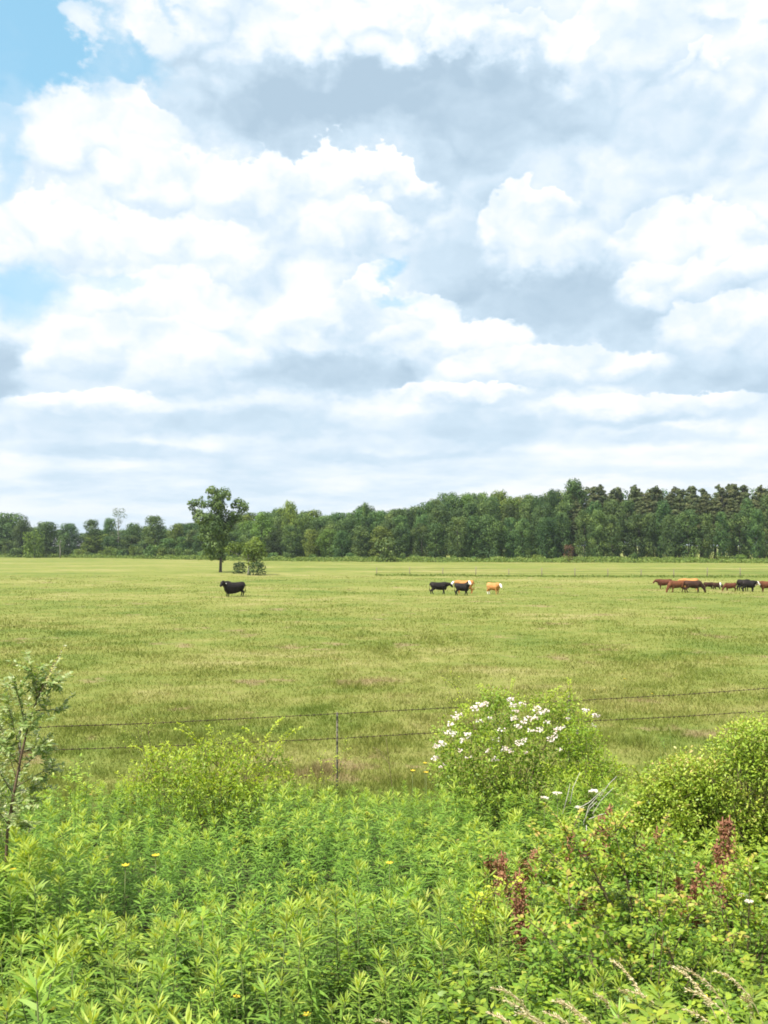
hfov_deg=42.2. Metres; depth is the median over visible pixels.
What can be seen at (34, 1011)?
goldenrod plant
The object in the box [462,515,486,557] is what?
broadleaf tree
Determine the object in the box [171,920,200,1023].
goldenrod plant
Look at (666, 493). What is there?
woodland
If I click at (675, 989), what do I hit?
bramble plant
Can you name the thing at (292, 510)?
broadleaf tree
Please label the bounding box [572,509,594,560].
broadleaf tree
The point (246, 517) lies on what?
broadleaf tree
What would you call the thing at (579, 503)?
pine tree
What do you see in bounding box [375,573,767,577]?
uncut grass
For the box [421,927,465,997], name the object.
bramble plant
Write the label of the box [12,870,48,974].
goldenrod plant
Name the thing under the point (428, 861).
bramble plant
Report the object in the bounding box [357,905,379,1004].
goldenrod plant
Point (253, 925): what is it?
goldenrod plant
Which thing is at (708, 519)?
broadleaf tree
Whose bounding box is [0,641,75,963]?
olive sapling
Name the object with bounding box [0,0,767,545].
sky
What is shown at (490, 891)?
bramble bush
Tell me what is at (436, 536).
broadleaf tree
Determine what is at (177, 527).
broadleaf tree
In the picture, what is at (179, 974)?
goldenrod plant
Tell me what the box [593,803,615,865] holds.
sorrel stalk
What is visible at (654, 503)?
pine tree
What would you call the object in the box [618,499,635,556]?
broadleaf tree
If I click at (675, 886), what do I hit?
bramble plant
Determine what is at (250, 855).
long grass
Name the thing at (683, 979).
goldenrod plant
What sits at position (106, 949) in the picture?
goldenrod plant
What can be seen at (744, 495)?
pine tree
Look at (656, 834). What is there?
sorrel stalk
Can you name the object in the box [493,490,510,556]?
broadleaf tree
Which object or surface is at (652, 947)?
bramble plant
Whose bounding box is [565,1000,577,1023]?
goldenrod plant
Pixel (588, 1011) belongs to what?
goldenrod plant
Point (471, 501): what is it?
broadleaf tree
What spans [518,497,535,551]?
broadleaf tree
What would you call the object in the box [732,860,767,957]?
bramble plant
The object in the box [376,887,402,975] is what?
goldenrod plant
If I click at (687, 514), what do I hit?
broadleaf tree
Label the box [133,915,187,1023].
goldenrod plant
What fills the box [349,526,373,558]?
broadleaf tree
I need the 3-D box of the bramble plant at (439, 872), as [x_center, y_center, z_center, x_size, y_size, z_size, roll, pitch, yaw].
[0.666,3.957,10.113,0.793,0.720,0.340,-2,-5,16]
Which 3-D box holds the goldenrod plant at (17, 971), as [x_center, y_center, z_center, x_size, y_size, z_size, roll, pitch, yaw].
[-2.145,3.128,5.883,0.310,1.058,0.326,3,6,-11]
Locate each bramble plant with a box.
[26,911,104,1003]
[38,917,111,1014]
[49,913,94,978]
[57,933,152,1023]
[79,909,146,979]
[141,905,272,1023]
[176,886,227,939]
[200,923,281,1019]
[234,889,284,941]
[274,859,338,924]
[280,931,374,1018]
[319,919,451,1020]
[351,894,422,989]
[404,1017,521,1023]
[415,864,485,924]
[419,962,506,1023]
[420,847,482,907]
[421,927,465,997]
[430,837,508,917]
[453,975,541,1023]
[472,829,556,937]
[478,953,541,1023]
[479,847,517,939]
[483,896,551,969]
[487,957,530,996]
[491,892,535,960]
[492,884,577,975]
[494,989,589,1023]
[500,966,564,1023]
[508,856,574,934]
[510,829,576,921]
[510,855,596,918]
[511,859,590,930]
[512,908,580,1000]
[512,926,588,1002]
[513,1011,605,1023]
[523,833,577,881]
[524,1002,606,1021]
[526,839,580,889]
[527,886,607,940]
[529,827,595,885]
[533,829,594,887]
[533,953,622,1023]
[534,876,611,940]
[536,924,645,1008]
[538,988,626,1023]
[542,909,610,944]
[545,910,632,984]
[548,949,626,1022]
[549,847,637,919]
[557,986,615,1014]
[564,958,674,1020]
[565,854,650,914]
[568,947,625,990]
[571,990,614,1023]
[575,986,656,1020]
[582,907,644,1003]
[584,896,693,982]
[590,880,635,942]
[591,826,666,918]
[593,853,684,922]
[600,882,680,952]
[601,845,689,927]
[616,855,682,894]
[616,910,709,1005]
[616,993,711,1023]
[617,975,688,1023]
[621,842,680,919]
[621,984,675,1021]
[625,996,767,1023]
[626,899,730,969]
[628,974,680,1007]
[629,841,697,869]
[630,947,663,985]
[639,1000,706,1022]
[640,932,714,1022]
[641,907,717,1004]
[644,965,693,1014]
[645,833,712,865]
[645,920,708,981]
[648,1009,735,1023]
[650,854,704,906]
[653,885,705,939]
[653,954,704,1003]
[655,871,700,922]
[661,868,750,896]
[663,843,710,888]
[667,878,752,928]
[676,857,737,909]
[677,925,767,1009]
[687,933,759,999]
[687,950,767,1021]
[694,908,739,970]
[697,993,767,1023]
[700,939,767,998]
[701,843,767,946]
[702,913,746,965]
[702,971,767,1023]
[703,975,764,1021]
[711,987,767,1023]
[719,905,767,971]
[728,876,767,931]
[730,939,767,998]
[731,844,767,906]
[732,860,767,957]
[732,993,765,1023]
[756,847,767,858]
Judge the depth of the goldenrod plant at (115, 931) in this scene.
6.62 m
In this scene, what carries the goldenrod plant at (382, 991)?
on the ground at (26, 570)
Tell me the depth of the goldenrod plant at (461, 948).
7.69 m
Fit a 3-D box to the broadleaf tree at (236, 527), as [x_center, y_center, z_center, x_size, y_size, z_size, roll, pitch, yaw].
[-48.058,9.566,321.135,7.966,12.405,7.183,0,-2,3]
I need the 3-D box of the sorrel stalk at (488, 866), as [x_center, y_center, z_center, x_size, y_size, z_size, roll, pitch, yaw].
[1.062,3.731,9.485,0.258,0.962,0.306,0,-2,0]
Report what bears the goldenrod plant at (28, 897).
on the ground at (26, 570)
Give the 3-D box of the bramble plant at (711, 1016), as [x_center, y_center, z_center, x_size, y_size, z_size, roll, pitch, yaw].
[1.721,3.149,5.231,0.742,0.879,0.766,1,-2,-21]
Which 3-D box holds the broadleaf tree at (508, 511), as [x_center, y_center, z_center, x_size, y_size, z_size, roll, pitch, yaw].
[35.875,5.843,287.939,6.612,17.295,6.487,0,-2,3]
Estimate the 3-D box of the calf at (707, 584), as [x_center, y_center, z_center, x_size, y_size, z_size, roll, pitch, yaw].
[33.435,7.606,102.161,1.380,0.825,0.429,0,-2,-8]
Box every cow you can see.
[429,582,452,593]
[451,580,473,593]
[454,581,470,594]
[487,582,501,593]
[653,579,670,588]
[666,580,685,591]
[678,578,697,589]
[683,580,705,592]
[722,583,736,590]
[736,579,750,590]
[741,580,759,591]
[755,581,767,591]
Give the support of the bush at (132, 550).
on the ground at (26, 570)
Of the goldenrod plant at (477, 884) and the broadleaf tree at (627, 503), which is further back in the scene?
the broadleaf tree at (627, 503)
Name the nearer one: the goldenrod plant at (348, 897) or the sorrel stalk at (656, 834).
the goldenrod plant at (348, 897)
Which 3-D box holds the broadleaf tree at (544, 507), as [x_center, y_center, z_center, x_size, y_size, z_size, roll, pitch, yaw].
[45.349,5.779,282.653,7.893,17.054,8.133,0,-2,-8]
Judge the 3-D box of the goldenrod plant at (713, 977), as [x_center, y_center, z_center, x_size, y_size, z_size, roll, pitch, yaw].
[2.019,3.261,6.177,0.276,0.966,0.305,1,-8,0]
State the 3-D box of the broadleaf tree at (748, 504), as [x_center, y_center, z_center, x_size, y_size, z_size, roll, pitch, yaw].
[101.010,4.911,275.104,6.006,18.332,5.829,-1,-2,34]
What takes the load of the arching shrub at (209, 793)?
on the ground at (26, 570)
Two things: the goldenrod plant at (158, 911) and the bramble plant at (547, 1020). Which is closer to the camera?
the bramble plant at (547, 1020)
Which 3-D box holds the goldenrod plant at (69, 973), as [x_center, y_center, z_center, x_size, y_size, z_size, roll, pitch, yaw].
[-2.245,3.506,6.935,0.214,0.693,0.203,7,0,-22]
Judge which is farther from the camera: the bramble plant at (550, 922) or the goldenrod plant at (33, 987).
the bramble plant at (550, 922)
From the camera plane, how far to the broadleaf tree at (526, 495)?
312.58 m
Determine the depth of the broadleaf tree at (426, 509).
307.07 m
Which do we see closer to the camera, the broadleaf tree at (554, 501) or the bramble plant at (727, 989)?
the bramble plant at (727, 989)
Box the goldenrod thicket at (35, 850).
[0,769,767,1023]
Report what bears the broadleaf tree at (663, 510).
on the ground at (26, 570)
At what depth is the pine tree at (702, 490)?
307.15 m
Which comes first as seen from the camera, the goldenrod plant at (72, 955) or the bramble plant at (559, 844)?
the goldenrod plant at (72, 955)
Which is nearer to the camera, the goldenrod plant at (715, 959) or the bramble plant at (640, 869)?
the goldenrod plant at (715, 959)
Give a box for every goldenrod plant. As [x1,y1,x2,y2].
[0,870,33,991]
[0,871,21,978]
[0,883,34,994]
[0,905,9,1002]
[0,929,41,1023]
[0,932,22,1019]
[0,949,19,1018]
[0,954,20,996]
[0,976,44,1023]
[0,985,15,1021]
[0,990,31,1023]
[1,958,41,1023]
[2,944,20,1012]
[3,906,25,980]
[3,937,19,995]
[5,854,47,992]
[10,957,73,1023]
[10,965,57,1023]
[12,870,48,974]
[13,882,46,976]
[13,917,76,1023]
[13,923,70,1023]
[15,876,54,1012]
[15,940,80,1023]
[22,955,43,1013]
[26,898,52,967]
[29,895,68,996]
[37,918,54,1006]
[39,960,69,1023]
[41,931,80,1023]
[43,917,75,1021]
[46,872,70,965]
[49,937,99,1023]
[54,982,88,1023]
[58,952,90,1021]
[58,971,77,1023]
[59,941,87,1020]
[61,934,85,1022]
[61,937,91,1001]
[62,911,76,964]
[63,941,88,1020]
[66,967,98,1023]
[66,983,96,1023]
[71,911,87,976]
[76,955,93,1009]
[78,907,122,1021]
[86,920,128,1022]
[87,893,112,1004]
[89,912,111,995]
[89,924,130,1023]
[91,945,126,1023]
[96,946,135,1023]
[97,978,113,1023]
[102,914,148,1023]
[103,955,134,1018]
[104,924,133,1013]
[104,986,131,1022]
[107,957,145,1023]
[107,991,139,1023]
[110,932,139,1016]
[116,920,139,1016]
[118,962,157,1023]
[126,923,170,1019]
[127,923,143,990]
[127,947,148,1023]
[127,954,177,1023]
[127,995,146,1022]
[128,914,148,997]
[129,932,146,1005]
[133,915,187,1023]
[139,903,162,995]
[142,934,175,1018]
[142,962,185,1023]
[143,1009,162,1023]
[144,915,198,1023]
[144,992,170,1023]
[147,907,190,1022]
[147,916,173,1009]
[160,1002,185,1023]
[162,971,186,1023]
[164,918,185,1011]
[168,899,192,1003]
[171,914,205,1023]
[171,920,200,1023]
[178,931,210,1016]
[178,954,206,1023]
[180,918,201,1018]
[181,943,204,1021]
[182,986,218,1023]
[183,910,200,996]
[183,967,211,1021]
[187,909,214,1016]
[192,963,231,1023]
[193,951,232,1023]
[195,983,222,1023]
[196,925,226,1018]
[197,896,230,1014]
[197,933,228,1022]
[198,938,236,1021]
[199,905,215,987]
[199,939,238,1023]
[202,1008,219,1023]
[207,975,236,1023]
[210,904,230,1013]
[211,898,241,1023]
[220,924,240,998]
[220,996,243,1023]
[222,937,268,1023]
[228,901,252,992]
[228,906,264,1019]
[228,933,261,1023]
[229,903,275,1023]
[229,913,252,992]
[234,896,265,981]
[239,922,256,999]
[242,920,288,1023]
[243,898,283,1023]
[244,953,273,1023]
[245,971,295,1023]
[250,882,279,1003]
[251,950,283,1023]
[253,931,284,1023]
[255,896,306,1021]
[255,967,299,1023]
[256,909,310,1023]
[256,915,287,1014]
[262,903,292,1006]
[267,904,294,1016]
[275,891,322,1023]
[277,896,333,1023]
[278,930,326,1023]
[279,914,297,994]
[279,984,314,1023]
[281,916,335,1023]
[287,886,308,991]
[287,963,315,1023]
[290,926,328,1023]
[293,896,339,1022]
[293,954,323,1021]
[298,965,330,1023]
[303,885,335,1009]
[309,910,339,1021]
[309,918,328,987]
[316,889,336,997]
[319,895,357,1023]
[320,884,352,1002]
[321,920,348,1022]
[321,1000,344,1023]
[327,918,351,1022]
[328,910,350,999]
[331,919,358,1023]
[332,990,358,1023]
[335,930,371,1023]
[336,887,383,1023]
[337,857,379,1018]
[337,887,378,1023]
[338,970,375,1023]
[338,1013,355,1023]
[339,908,355,996]
[343,902,369,1009]
[345,975,378,1023]
[347,888,372,999]
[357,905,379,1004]
[359,893,396,1019]
[361,943,397,1023]
[365,911,393,1017]
[365,943,398,1020]
[366,977,397,1023]
[367,963,405,1023]
[369,891,413,1023]
[372,906,401,1006]
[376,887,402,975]
[378,941,420,1023]
[379,944,418,1023]
[385,899,407,998]
[388,937,430,1023]
[388,951,419,1023]
[390,881,415,967]
[391,888,438,1020]
[392,877,432,1021]
[399,898,447,1021]
[399,969,434,1023]
[401,898,433,1019]
[406,989,435,1023]
[406,995,435,1023]
[410,917,449,1023]
[411,905,438,993]
[413,888,451,1003]
[413,957,446,1023]
[417,925,458,1023]
[420,880,446,977]
[421,886,462,1022]
[425,968,455,1023]
[428,931,466,1021]
[431,902,455,986]
[434,878,465,984]
[437,877,464,980]
[443,892,478,1008]
[443,946,468,1023]
[444,914,475,1012]
[447,973,478,1022]
[450,912,467,978]
[451,938,480,1023]
[452,875,486,993]
[459,882,485,996]
[460,915,488,1014]
[461,943,499,1023]
[467,906,492,1021]
[472,923,517,1023]
[473,890,498,1003]
[475,899,507,1023]
[475,946,495,1023]
[477,866,505,978]
[482,944,506,1021]
[491,948,510,1010]
[492,926,513,1006]
[492,946,523,1023]
[493,883,517,975]
[493,906,523,1000]
[501,985,529,1022]
[507,908,527,975]
[514,905,550,1007]
[522,924,559,1009]
[538,966,556,1003]
[542,903,564,943]
[549,953,569,991]
[553,977,592,1023]
[554,1004,573,1023]
[555,893,577,984]
[565,983,591,1022]
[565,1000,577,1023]
[572,933,600,1014]
[579,974,615,1023]
[589,966,622,1023]
[602,973,631,1023]
[605,997,630,1023]
[614,904,639,980]
[640,978,678,1023]
[649,924,677,983]
[660,965,686,1002]
[662,886,689,946]
[671,951,693,1006]
[678,934,703,1022]
[688,955,727,1023]
[693,953,723,1021]
[694,891,722,987]
[695,948,721,1001]
[708,896,730,959]
[709,1009,735,1023]
[715,907,741,971]
[724,896,756,968]
[732,985,767,1023]
[738,939,753,1011]
[750,1013,761,1023]
[751,999,767,1020]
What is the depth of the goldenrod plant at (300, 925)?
6.31 m
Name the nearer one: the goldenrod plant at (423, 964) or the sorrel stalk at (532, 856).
the goldenrod plant at (423, 964)
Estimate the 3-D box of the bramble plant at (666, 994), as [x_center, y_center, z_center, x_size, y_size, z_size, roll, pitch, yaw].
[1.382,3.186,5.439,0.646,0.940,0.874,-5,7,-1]
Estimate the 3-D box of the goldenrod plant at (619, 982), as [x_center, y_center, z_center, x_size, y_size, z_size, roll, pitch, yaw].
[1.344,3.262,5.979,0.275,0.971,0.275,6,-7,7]
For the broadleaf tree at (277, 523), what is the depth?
308.69 m
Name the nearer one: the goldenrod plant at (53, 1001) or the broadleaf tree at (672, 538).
the goldenrod plant at (53, 1001)
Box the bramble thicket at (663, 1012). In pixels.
[0,779,767,1023]
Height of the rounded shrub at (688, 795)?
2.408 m
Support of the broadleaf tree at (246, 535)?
on the ground at (26, 570)
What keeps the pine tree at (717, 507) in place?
on the ground at (26, 570)
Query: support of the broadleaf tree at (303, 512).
on the ground at (26, 570)
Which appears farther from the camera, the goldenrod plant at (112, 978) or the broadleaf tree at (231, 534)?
the broadleaf tree at (231, 534)
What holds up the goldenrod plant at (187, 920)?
on the ground at (26, 570)
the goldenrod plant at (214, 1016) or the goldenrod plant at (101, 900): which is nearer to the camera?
the goldenrod plant at (214, 1016)
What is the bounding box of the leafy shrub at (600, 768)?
[538,677,632,829]
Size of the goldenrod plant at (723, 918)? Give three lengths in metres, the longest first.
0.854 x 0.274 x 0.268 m
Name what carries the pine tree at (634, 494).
on the ground at (26, 570)
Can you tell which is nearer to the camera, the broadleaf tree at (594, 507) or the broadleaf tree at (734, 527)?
the broadleaf tree at (734, 527)
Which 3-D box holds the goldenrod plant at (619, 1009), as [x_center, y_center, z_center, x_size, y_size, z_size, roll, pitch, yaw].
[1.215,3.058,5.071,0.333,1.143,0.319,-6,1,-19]
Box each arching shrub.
[114,716,302,856]
[119,708,176,847]
[187,714,286,851]
[305,736,351,830]
[441,670,503,804]
[550,689,594,817]
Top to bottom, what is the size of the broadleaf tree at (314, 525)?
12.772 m
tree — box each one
[0,513,30,551]
[0,539,13,552]
[11,519,32,552]
[12,533,30,548]
[22,529,45,557]
[31,521,65,556]
[56,535,71,556]
[58,523,80,550]
[58,538,64,557]
[73,533,84,550]
[81,519,102,552]
[82,534,106,556]
[101,517,116,545]
[101,535,125,556]
[109,508,127,545]
[116,535,140,554]
[121,522,141,548]
[132,539,157,556]
[140,525,150,535]
[142,515,166,551]
[158,538,182,555]
[165,530,188,543]
[166,523,184,549]
[174,536,193,554]
[179,523,189,543]
[180,529,198,554]
[187,485,248,571]
[187,522,201,554]
[191,532,207,554]
[225,524,242,549]
[225,536,267,574]
[226,529,243,556]
[226,532,238,556]
[235,514,252,540]
[237,520,255,557]
[240,529,265,555]
[244,512,255,520]
[249,511,276,551]
[263,530,282,557]
[268,508,283,518]
[269,513,280,527]
[272,515,287,556]
[276,507,288,554]
[278,525,303,557]
[280,499,297,557]
[282,517,308,556]
[293,514,310,555]
[298,511,309,556]
[301,529,322,556]
[304,509,322,556]
[304,516,320,554]
[305,519,330,556]
[314,516,332,556]
[314,529,342,556]
[319,521,342,556]
[329,530,353,556]
[330,512,346,547]
[335,516,359,555]
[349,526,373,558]
[350,505,361,554]
[354,508,373,556]
[357,515,375,556]
[359,505,375,556]
[361,502,370,552]
[367,526,396,557]
[369,509,387,551]
[375,510,401,555]
[377,518,400,555]
[390,527,410,557]
[391,515,411,556]
[394,508,417,557]
[400,505,419,555]
[410,523,431,559]
[412,513,432,557]
[413,501,441,556]
[425,522,449,557]
[427,504,453,557]
[428,498,442,547]
[437,492,452,557]
[441,495,464,556]
[442,491,459,555]
[443,516,471,556]
[446,507,467,556]
[456,492,472,556]
[459,501,479,556]
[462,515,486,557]
[468,499,481,555]
[470,492,481,514]
[473,514,502,558]
[476,492,487,557]
[477,498,501,557]
[483,497,502,555]
[489,493,499,554]
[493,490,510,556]
[498,498,516,556]
[499,502,519,557]
[500,496,519,556]
[500,517,521,558]
[510,517,533,558]
[513,496,522,517]
[516,502,534,557]
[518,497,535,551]
[521,493,532,515]
[529,494,548,557]
[531,503,557,557]
[533,517,560,560]
[546,488,561,556]
[551,512,573,557]
[553,501,572,555]
[556,478,588,556]
[568,494,584,556]
[568,501,585,556]
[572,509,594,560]
[581,486,591,556]
[584,501,606,560]
[585,486,604,536]
[586,509,605,556]
[595,484,608,510]
[599,498,626,555]
[600,495,612,556]
[600,514,624,557]
[606,490,614,502]
[612,487,626,507]
[612,490,626,555]
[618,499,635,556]
[620,487,642,545]
[622,513,657,557]
[627,485,643,547]
[628,500,647,548]
[638,512,660,559]
[643,492,651,560]
[649,485,664,547]
[653,500,674,558]
[656,514,685,558]
[661,492,676,513]
[669,486,680,509]
[671,496,690,557]
[672,489,689,556]
[672,508,706,558]
[685,486,691,555]
[685,486,700,556]
[689,502,712,557]
[697,513,717,558]
[698,488,707,556]
[700,492,713,551]
[706,497,730,558]
[712,511,731,557]
[713,484,724,551]
[717,487,728,555]
[721,498,745,554]
[724,484,730,555]
[727,484,742,557]
[727,512,753,557]
[737,484,749,555]
[739,492,761,558]
[739,497,758,558]
[745,508,765,558]
[750,489,760,558]
[753,485,767,558]
[757,494,767,558]
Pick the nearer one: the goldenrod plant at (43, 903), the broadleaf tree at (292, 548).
the goldenrod plant at (43, 903)
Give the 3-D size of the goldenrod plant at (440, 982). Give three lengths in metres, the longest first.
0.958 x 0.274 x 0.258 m
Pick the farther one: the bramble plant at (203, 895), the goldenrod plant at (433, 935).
the bramble plant at (203, 895)
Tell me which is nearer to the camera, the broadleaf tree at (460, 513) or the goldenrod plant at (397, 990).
the goldenrod plant at (397, 990)
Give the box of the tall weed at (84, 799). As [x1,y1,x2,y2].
[49,753,99,884]
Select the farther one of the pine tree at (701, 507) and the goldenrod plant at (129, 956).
the pine tree at (701, 507)
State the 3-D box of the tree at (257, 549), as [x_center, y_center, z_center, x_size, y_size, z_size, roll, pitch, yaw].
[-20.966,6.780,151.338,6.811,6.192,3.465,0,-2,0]
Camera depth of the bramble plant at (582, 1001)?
6.21 m
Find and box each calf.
[703,582,715,588]
[712,582,722,588]
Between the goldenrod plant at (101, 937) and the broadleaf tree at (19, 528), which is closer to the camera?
the goldenrod plant at (101, 937)
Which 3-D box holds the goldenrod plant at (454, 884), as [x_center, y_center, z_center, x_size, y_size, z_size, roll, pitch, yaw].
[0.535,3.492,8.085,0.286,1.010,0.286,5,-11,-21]
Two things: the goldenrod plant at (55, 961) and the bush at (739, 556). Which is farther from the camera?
the bush at (739, 556)
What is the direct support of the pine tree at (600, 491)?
on the ground at (26, 570)
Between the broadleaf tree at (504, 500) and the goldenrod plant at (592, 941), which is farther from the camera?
the broadleaf tree at (504, 500)
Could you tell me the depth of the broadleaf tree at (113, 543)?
362.30 m
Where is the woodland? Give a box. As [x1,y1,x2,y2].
[104,488,767,556]
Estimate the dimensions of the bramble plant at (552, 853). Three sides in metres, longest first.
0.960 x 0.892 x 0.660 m
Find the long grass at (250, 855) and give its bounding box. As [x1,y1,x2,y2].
[0,789,765,861]
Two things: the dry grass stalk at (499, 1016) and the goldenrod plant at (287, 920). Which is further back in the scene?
the goldenrod plant at (287, 920)
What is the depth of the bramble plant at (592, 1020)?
5.63 m
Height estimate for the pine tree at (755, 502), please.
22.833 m
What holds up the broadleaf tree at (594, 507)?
on the ground at (26, 570)
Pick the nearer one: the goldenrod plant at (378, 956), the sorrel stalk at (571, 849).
the goldenrod plant at (378, 956)
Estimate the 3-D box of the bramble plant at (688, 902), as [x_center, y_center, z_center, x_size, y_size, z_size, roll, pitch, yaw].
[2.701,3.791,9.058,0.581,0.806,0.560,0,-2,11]
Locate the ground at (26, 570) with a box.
[0,546,767,1023]
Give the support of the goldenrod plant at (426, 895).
on the ground at (26, 570)
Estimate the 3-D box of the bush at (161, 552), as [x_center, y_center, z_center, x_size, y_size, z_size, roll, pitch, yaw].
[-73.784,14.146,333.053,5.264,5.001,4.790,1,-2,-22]
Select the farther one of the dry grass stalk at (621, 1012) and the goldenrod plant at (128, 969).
the goldenrod plant at (128, 969)
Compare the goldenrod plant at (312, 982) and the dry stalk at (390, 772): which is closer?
the goldenrod plant at (312, 982)
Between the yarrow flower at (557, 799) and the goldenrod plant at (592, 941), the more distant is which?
the yarrow flower at (557, 799)
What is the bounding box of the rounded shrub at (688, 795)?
[597,710,767,870]
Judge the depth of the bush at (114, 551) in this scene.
352.69 m
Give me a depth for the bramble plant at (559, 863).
9.31 m
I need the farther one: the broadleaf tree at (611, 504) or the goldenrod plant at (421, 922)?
the broadleaf tree at (611, 504)
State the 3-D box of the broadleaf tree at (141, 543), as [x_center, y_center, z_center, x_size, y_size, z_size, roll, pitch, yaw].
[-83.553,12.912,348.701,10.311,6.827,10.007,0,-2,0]
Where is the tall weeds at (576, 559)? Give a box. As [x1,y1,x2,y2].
[0,553,767,562]
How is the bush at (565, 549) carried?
on the ground at (26, 570)
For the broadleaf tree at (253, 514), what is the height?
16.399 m
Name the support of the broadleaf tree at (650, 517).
on the ground at (26, 570)
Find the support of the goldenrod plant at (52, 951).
on the ground at (26, 570)
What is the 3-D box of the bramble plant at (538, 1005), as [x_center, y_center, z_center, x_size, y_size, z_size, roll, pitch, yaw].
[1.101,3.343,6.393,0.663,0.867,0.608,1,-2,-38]
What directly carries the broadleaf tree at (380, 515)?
on the ground at (26, 570)
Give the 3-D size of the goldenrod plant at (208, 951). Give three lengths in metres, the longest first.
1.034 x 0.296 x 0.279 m
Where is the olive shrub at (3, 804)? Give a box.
[0,730,29,855]
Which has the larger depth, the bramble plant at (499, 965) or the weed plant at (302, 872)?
the weed plant at (302, 872)
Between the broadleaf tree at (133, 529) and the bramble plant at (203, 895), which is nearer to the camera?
the bramble plant at (203, 895)
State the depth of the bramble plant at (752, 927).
8.22 m
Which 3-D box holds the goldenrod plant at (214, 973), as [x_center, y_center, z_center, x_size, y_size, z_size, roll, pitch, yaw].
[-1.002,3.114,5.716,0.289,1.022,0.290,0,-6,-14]
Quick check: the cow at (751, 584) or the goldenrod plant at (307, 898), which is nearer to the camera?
the goldenrod plant at (307, 898)
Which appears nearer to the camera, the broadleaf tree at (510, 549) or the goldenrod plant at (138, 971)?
the goldenrod plant at (138, 971)
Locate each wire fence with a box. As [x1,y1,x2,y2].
[0,688,767,801]
[376,567,755,576]
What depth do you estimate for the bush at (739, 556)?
259.03 m
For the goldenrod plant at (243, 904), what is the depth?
7.93 m
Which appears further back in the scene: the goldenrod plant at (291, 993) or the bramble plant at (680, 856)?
the bramble plant at (680, 856)
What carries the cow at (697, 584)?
on the ground at (26, 570)
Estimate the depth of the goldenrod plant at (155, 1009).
5.21 m
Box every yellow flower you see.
[122,863,128,923]
[152,853,159,953]
[386,861,392,923]
[410,769,413,830]
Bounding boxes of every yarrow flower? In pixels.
[540,796,548,822]
[552,791,561,826]
[588,789,597,836]
[738,893,748,968]
[743,899,753,953]
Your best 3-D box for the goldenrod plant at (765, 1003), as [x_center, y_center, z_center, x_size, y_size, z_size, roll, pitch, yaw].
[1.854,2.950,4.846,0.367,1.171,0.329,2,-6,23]
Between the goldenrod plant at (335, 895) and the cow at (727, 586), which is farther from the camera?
the cow at (727, 586)
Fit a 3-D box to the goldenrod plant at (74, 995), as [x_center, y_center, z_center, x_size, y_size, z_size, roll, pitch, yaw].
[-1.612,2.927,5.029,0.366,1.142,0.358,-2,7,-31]
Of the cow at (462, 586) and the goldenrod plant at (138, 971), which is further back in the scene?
the cow at (462, 586)
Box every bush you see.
[1,544,8,554]
[5,547,23,556]
[46,545,55,557]
[68,549,79,557]
[74,548,86,557]
[103,546,115,557]
[111,548,123,557]
[116,549,129,557]
[128,545,134,555]
[133,546,143,555]
[142,544,160,558]
[155,547,168,556]
[166,547,175,558]
[175,547,183,557]
[181,549,192,557]
[232,561,247,573]
[247,561,266,575]
[267,552,278,560]
[282,552,291,558]
[372,536,402,561]
[427,677,604,830]
[442,874,524,1012]
[509,866,748,1021]
[525,801,689,980]
[563,544,573,560]
[629,553,638,562]
[694,836,767,997]
[732,554,746,558]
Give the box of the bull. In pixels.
[220,581,245,596]
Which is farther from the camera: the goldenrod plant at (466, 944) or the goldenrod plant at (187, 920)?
the goldenrod plant at (187, 920)
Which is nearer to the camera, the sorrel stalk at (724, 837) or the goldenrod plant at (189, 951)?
the goldenrod plant at (189, 951)
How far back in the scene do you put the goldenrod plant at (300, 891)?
8.09 m
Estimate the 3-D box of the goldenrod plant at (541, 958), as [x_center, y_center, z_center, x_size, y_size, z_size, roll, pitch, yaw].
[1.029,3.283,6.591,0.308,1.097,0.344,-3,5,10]
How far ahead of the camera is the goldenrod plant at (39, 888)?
7.69 m
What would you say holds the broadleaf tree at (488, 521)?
on the ground at (26, 570)
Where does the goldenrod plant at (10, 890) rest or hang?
on the ground at (26, 570)
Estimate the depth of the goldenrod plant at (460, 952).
6.81 m
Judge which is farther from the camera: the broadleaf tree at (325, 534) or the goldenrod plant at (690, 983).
the broadleaf tree at (325, 534)
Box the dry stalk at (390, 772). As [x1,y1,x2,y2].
[373,738,397,830]
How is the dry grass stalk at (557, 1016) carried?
on the ground at (26, 570)
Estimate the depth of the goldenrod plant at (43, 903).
7.94 m
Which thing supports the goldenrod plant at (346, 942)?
on the ground at (26, 570)
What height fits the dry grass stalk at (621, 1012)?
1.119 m
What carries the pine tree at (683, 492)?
on the ground at (26, 570)
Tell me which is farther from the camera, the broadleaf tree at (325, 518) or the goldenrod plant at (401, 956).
the broadleaf tree at (325, 518)
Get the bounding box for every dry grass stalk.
[374,1018,392,1023]
[487,1011,511,1023]
[490,985,528,1011]
[502,997,537,1023]
[514,1010,544,1023]
[542,1011,568,1023]
[550,999,586,1023]
[557,998,590,1023]
[592,990,617,1018]
[606,998,630,1023]
[609,958,653,1022]
[617,986,638,1013]
[626,988,668,1020]
[670,965,717,1022]
[676,965,731,1021]
[682,1005,709,1023]
[684,987,733,1023]
[712,970,762,1023]
[739,995,753,1018]
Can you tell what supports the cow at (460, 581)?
on the ground at (26, 570)
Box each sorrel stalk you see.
[482,854,498,942]
[492,850,516,961]
[509,868,535,969]
[515,847,542,942]
[553,829,575,884]
[575,891,600,941]
[578,838,610,881]
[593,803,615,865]
[637,826,659,890]
[673,875,704,942]
[693,857,730,930]
[710,815,739,937]
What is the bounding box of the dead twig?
[562,773,616,830]
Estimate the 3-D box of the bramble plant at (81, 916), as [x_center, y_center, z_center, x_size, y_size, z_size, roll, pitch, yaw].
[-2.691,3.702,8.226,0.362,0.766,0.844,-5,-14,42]

